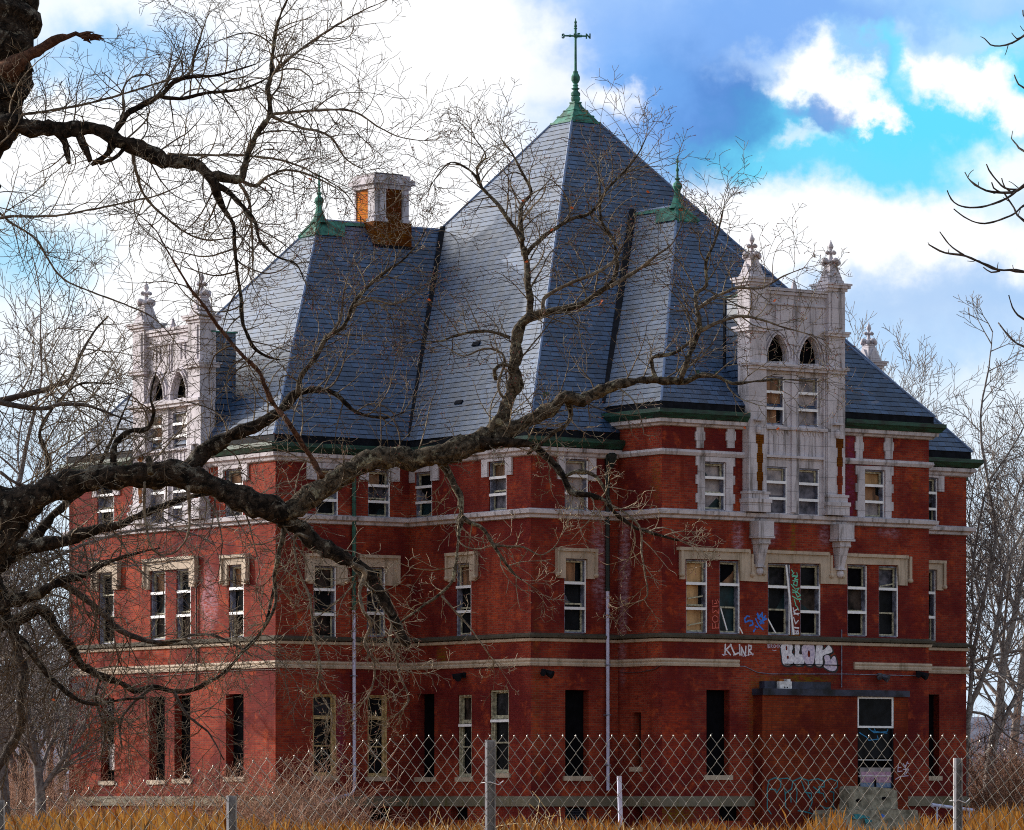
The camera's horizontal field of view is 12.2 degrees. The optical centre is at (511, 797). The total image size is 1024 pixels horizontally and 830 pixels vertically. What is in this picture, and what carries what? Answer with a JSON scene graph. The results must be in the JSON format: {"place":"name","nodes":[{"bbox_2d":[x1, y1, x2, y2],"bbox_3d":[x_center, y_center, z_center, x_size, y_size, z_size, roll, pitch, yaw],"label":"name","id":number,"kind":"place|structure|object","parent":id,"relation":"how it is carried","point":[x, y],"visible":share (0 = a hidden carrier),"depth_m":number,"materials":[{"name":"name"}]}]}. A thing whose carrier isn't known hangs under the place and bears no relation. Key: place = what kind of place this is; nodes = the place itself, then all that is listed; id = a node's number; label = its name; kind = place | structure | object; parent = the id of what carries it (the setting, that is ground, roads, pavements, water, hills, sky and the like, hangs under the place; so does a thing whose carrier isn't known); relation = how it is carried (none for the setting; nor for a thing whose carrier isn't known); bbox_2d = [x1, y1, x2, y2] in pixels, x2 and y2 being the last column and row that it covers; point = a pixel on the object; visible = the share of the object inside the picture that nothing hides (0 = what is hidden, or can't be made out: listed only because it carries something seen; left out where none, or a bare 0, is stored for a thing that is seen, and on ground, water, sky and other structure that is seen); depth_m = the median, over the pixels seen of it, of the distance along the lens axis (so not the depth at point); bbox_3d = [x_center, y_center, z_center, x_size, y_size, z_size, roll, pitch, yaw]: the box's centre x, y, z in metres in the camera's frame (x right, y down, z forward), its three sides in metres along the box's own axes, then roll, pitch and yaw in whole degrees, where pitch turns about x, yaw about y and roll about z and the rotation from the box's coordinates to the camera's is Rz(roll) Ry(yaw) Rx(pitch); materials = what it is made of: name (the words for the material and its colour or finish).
{"place":"outdoors","nodes":[
{"label":"outdoors","id":0,"kind":"place"},
{"bbox_2d":[0,0,1023,716],"label":"sky","id":1,"kind":"structure","parent":0,"point":[862,114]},
{"bbox_2d":[8,701,1023,800],"bbox_3d":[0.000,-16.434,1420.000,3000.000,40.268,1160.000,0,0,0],"label":"hills","id":2,"kind":"structure","parent":0,"point":[975,730],"depth_m":1049.16,"materials":[{"name":"brown plant"}]},
{"bbox_3d":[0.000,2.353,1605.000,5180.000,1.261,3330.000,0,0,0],"label":"ground","id":3,"kind":"structure","parent":0,"visible":0},
{"bbox_2d":[0,567,68,816],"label":"bare tree","id":4,"kind":"object","parent":3,"relation":"on","point":[11,766],"visible":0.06,"depth_m":174.77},
{"bbox_2d":[10,536,67,713],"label":"bare tree","id":5,"kind":"object","parent":3,"relation":"on","point":[39,615],"visible":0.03,"depth_m":210.57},
{"bbox_2d":[11,578,68,813],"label":"bare tree","id":6,"kind":"object","parent":3,"relation":"on","point":[48,741],"visible":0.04,"depth_m":189.68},
{"bbox_2d":[33,645,68,809],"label":"bare tree","id":7,"kind":"object","parent":3,"relation":"on","point":[61,743],"visible":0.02,"depth_m":229.73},
{"bbox_2d":[0,454,119,825],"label":"bare tree","id":8,"kind":"object","parent":3,"relation":"on","point":[6,793],"visible":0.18,"depth_m":149.58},
{"bbox_2d":[0,551,120,815],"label":"bare tree","id":9,"kind":"object","parent":3,"relation":"on","point":[23,752],"visible":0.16,"depth_m":164.57,"materials":[{"name":"brown plant"}]},
{"bbox_2d":[0,607,134,819],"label":"bare tree","id":10,"kind":"object","parent":3,"relation":"on","point":[41,785],"visible":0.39,"depth_m":140.03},
{"bbox_2d":[8,691,151,827],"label":"bramble thicket","id":11,"kind":"object","parent":3,"relation":"on","point":[30,794],"visible":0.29,"depth_m":158.90,"materials":[{"name":"brown plant"}]},
{"bbox_2d":[0,193,318,606],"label":"bare tree","id":12,"kind":"object","parent":3,"relation":"on","point":[21,470],"visible":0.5,"depth_m":151.16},
{"bbox_2d":[0,241,362,829],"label":"drooping tree","id":13,"kind":"object","parent":3,"relation":"on","point":[37,541],"visible":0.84,"depth_m":58.55,"materials":[{"name":"black plant"}]},
{"bbox_2d":[77,736,424,829],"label":"bramble thicket","id":14,"kind":"object","parent":3,"relation":"on","point":[280,801],"visible":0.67,"depth_m":135.19,"materials":[{"name":"brown plant"}]},
{"bbox_2d":[0,0,872,785],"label":"gnarled tree","id":15,"kind":"object","parent":3,"relation":"on","point":[20,30],"visible":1,"depth_m":44.98,"materials":[{"name":"black plant"}]},
{"bbox_2d":[383,791,633,829],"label":"weed stems","id":16,"kind":"object","parent":3,"relation":"on","point":[508,823],"visible":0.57,"depth_m":67.56,"materials":[{"name":"brown plant"}]},
{"bbox_2d":[0,733,1023,829],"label":"chain link fence","id":17,"kind":"object","parent":3,"relation":"on","point":[490,794],"visible":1,"depth_m":24.61,"materials":[{"name":"metal"}]},
{"bbox_2d":[5,797,1023,829],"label":"dry grass","id":18,"kind":"structure","parent":3,"relation":"on","point":[130,824],"depth_m":67.84,"materials":[{"name":"plant"}]},
{"bbox_2d":[59,18,983,829],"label":"brick building","id":19,"kind":"structure","parent":3,"relation":"on","point":[821,600],"depth_m":164.12,"materials":[{"name":"brick"}]},
{"bbox_2d":[97,487,113,523],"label":"window","id":20,"kind":"structure","parent":19,"relation":"in","point":[101,501],"depth_m":172.24,"materials":[{"name":"grey glass"}]},
{"bbox_2d":[100,573,113,643],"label":"window","id":21,"kind":"structure","parent":19,"relation":"in","point":[110,593],"depth_m":172.16,"materials":[{"name":"black glass"}]},
{"bbox_2d":[150,415,161,450],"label":"window","id":22,"kind":"structure","parent":19,"relation":"in","point":[157,415],"depth_m":168.78,"materials":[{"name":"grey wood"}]},
{"bbox_2d":[150,489,163,522],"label":"window","id":23,"kind":"structure","parent":19,"relation":"in","point":[161,493],"depth_m":168.83,"materials":[{"name":"glass"}]},
{"bbox_2d":[151,571,164,639],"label":"window","id":24,"kind":"structure","parent":19,"relation":"in","point":[158,629],"depth_m":169.24,"materials":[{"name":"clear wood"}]},
{"bbox_2d":[173,487,186,520],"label":"window","id":25,"kind":"structure","parent":19,"relation":"in","point":[179,506],"depth_m":167.59,"materials":[{"name":"white glass"}]},
{"bbox_2d":[173,411,186,448],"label":"window","id":26,"kind":"structure","parent":19,"relation":"in","point":[178,418],"depth_m":167.51,"materials":[{"name":"glass"}]},
{"bbox_2d":[177,569,190,637],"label":"window","id":27,"kind":"structure","parent":19,"relation":"in","point":[182,603],"depth_m":167.84,"materials":[{"name":"black glass"}]},
{"bbox_2d":[226,468,242,516],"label":"window","id":28,"kind":"structure","parent":19,"relation":"in","point":[233,479],"depth_m":165.16,"materials":[{"name":"grey wood"}]},
{"bbox_2d":[229,565,243,636],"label":"window","id":29,"kind":"structure","parent":19,"relation":"in","point":[233,595],"depth_m":165.04,"materials":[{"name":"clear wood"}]},
{"bbox_2d":[314,566,335,635],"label":"window","id":30,"kind":"structure","parent":19,"relation":"in","point":[327,599],"depth_m":164.07,"materials":[{"name":"black glass"}]},
{"bbox_2d":[310,694,339,779],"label":"window","id":31,"kind":"structure","parent":19,"relation":"in","point":[319,729],"depth_m":164.03,"materials":[{"name":"black glass"}]},
{"bbox_2d":[316,469,337,514],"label":"window","id":32,"kind":"structure","parent":19,"relation":"in","point":[330,507],"depth_m":164.11,"materials":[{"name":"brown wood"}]},
{"bbox_2d":[367,567,384,636],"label":"window","id":33,"kind":"structure","parent":19,"relation":"in","point":[378,616],"depth_m":165.28,"materials":[{"name":"black glass"}]},
{"bbox_2d":[365,695,390,780],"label":"window","id":34,"kind":"structure","parent":19,"relation":"in","point":[379,762],"depth_m":165.32,"materials":[{"name":"black glass"}]},
{"bbox_2d":[368,470,389,516],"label":"window","id":35,"kind":"structure","parent":19,"relation":"in","point":[380,506],"depth_m":165.32,"materials":[{"name":"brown wood"}]},
{"bbox_2d":[415,472,431,516],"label":"window","id":36,"kind":"structure","parent":19,"relation":"in","point":[423,486],"depth_m":165.48,"materials":[{"name":"black glass"}]},
{"bbox_2d":[456,563,470,635],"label":"window","id":37,"kind":"structure","parent":19,"relation":"in","point":[462,591],"depth_m":163.55,"materials":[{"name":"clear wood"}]},
{"bbox_2d":[455,695,472,781],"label":"window","id":38,"kind":"structure","parent":19,"relation":"in","point":[465,701],"depth_m":163.43,"materials":[{"name":"grey glass"}]},
{"bbox_2d":[489,461,505,510],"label":"window","id":39,"kind":"structure","parent":19,"relation":"in","point":[497,478],"depth_m":161.88,"materials":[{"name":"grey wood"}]},
{"bbox_2d":[490,690,510,777],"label":"window","id":40,"kind":"structure","parent":19,"relation":"in","point":[499,720],"depth_m":161.76,"materials":[{"name":"black glass"}]},
{"bbox_2d":[564,559,585,632],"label":"window","id":41,"kind":"structure","parent":19,"relation":"in","point":[575,580],"depth_m":161.33,"materials":[{"name":"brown wood"}]},
{"bbox_2d":[565,459,587,509],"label":"window","id":42,"kind":"structure","parent":19,"relation":"in","point":[573,464],"depth_m":161.37,"materials":[{"name":"glass"}]},
{"bbox_2d":[686,559,706,632],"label":"window","id":43,"kind":"structure","parent":19,"relation":"in","point":[696,585],"depth_m":161.21,"materials":[{"name":"brown wood"}]},
{"bbox_2d":[705,462,724,509],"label":"window","id":44,"kind":"structure","parent":19,"relation":"in","point":[714,471],"depth_m":161.65,"materials":[{"name":"glass"}]},
{"bbox_2d":[720,561,738,633],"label":"window","id":45,"kind":"structure","parent":19,"relation":"in","point":[729,575],"depth_m":162.00,"materials":[{"name":"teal glass"}]},
{"bbox_2d":[767,376,783,424],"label":"window","id":46,"kind":"structure","parent":19,"relation":"in","point":[771,387],"depth_m":162.83,"materials":[{"name":"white wood"}]},
{"bbox_2d":[767,466,786,512],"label":"window","id":47,"kind":"structure","parent":19,"relation":"in","point":[776,476],"depth_m":162.87,"materials":[{"name":"glass"}]},
{"bbox_2d":[768,563,789,634],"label":"window","id":48,"kind":"structure","parent":19,"relation":"in","point":[778,600],"depth_m":163.27,"materials":[{"name":"black glass"}]},
{"bbox_2d":[799,378,817,426],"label":"window","id":49,"kind":"structure","parent":19,"relation":"in","point":[811,415],"depth_m":163.67,"materials":[{"name":"glass"}]},
{"bbox_2d":[799,468,818,514],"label":"window","id":50,"kind":"structure","parent":19,"relation":"in","point":[808,478],"depth_m":163.67,"materials":[{"name":"grey glass"}]},
{"bbox_2d":[800,564,819,635],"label":"window","id":51,"kind":"structure","parent":19,"relation":"in","point":[809,573],"depth_m":164.03,"materials":[{"name":"black glass"}]},
{"bbox_2d":[848,565,866,636],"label":"window","id":52,"kind":"structure","parent":19,"relation":"in","point":[857,574],"depth_m":165.24,"materials":[{"name":"glass"}]},
{"bbox_2d":[865,470,883,517],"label":"window","id":53,"kind":"structure","parent":19,"relation":"in","point":[874,479],"depth_m":165.68,"materials":[{"name":"white wood"}]},
{"bbox_2d":[879,566,897,636],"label":"window","id":54,"kind":"structure","parent":19,"relation":"in","point":[888,595],"depth_m":166.05,"materials":[{"name":"black glass"}]},
{"bbox_2d":[929,570,934,640],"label":"window","id":55,"kind":"structure","parent":19,"relation":"in","point":[931,572],"depth_m":170.32,"materials":[{"name":"grey wood"}]},
{"bbox_2d":[929,478,936,520],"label":"window","id":56,"kind":"structure","parent":19,"relation":"in","point":[932,481],"depth_m":170.36,"materials":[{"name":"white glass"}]},
{"bbox_2d":[617,776,622,824],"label":"marker pipe","id":57,"kind":"object","parent":3,"relation":"on","point":[619,786],"visible":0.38,"depth_m":111.95,"materials":[{"name":"white plastic"}]},
{"bbox_2d":[812,810,918,829],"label":"concrete block","id":58,"kind":"object","parent":3,"relation":"on","point":[875,820],"depth_m":162.73,"materials":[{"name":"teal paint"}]},
{"bbox_2d":[839,786,897,809],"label":"concrete block","id":59,"kind":"object","parent":58,"relation":"on","point":[869,796],"depth_m":163.24,"materials":[{"name":"grey concrete"}]},
{"bbox_2d":[845,298,1023,758],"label":"bare tree","id":60,"kind":"object","parent":3,"relation":"on","point":[1003,677],"visible":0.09,"depth_m":195.97,"materials":[{"name":"brown grey-brown bark"}]},
{"bbox_2d":[931,803,974,821],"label":"rail pipe","id":61,"kind":"object","parent":3,"relation":"on","point":[942,806],"visible":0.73,"depth_m":161.91,"materials":[{"name":"grey metal"}]},
{"bbox_2d":[928,10,1023,347],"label":"overhanging tree","id":62,"kind":"object","parent":3,"relation":"on","point":[1011,193],"visible":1,"depth_m":33.99,"materials":[{"name":"black plant"}]},
{"bbox_2d":[936,291,1023,807],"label":"leaning tree","id":63,"kind":"object","parent":3,"relation":"on","point":[995,516],"visible":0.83,"depth_m":183.94,"materials":[{"name":"brown grey-brown bark"}]},
{"bbox_2d":[936,391,1023,801],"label":"bare tree","id":64,"kind":"object","parent":3,"relation":"on","point":[1001,681],"visible":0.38,"depth_m":193.05,"materials":[{"name":"brown grey-brown bark"}]},
{"bbox_2d":[965,399,1023,775],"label":"bare tree","id":65,"kind":"object","parent":3,"relation":"on","point":[991,688],"visible":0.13,"depth_m":214.58,"materials":[{"name":"brown grey-brown bark"}]},
{"bbox_2d":[966,686,1023,826],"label":"bramble thicket","id":66,"kind":"object","parent":3,"relation":"on","point":[1002,790],"visible":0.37,"depth_m":179.15,"materials":[{"name":"brown plant"}]}
]}

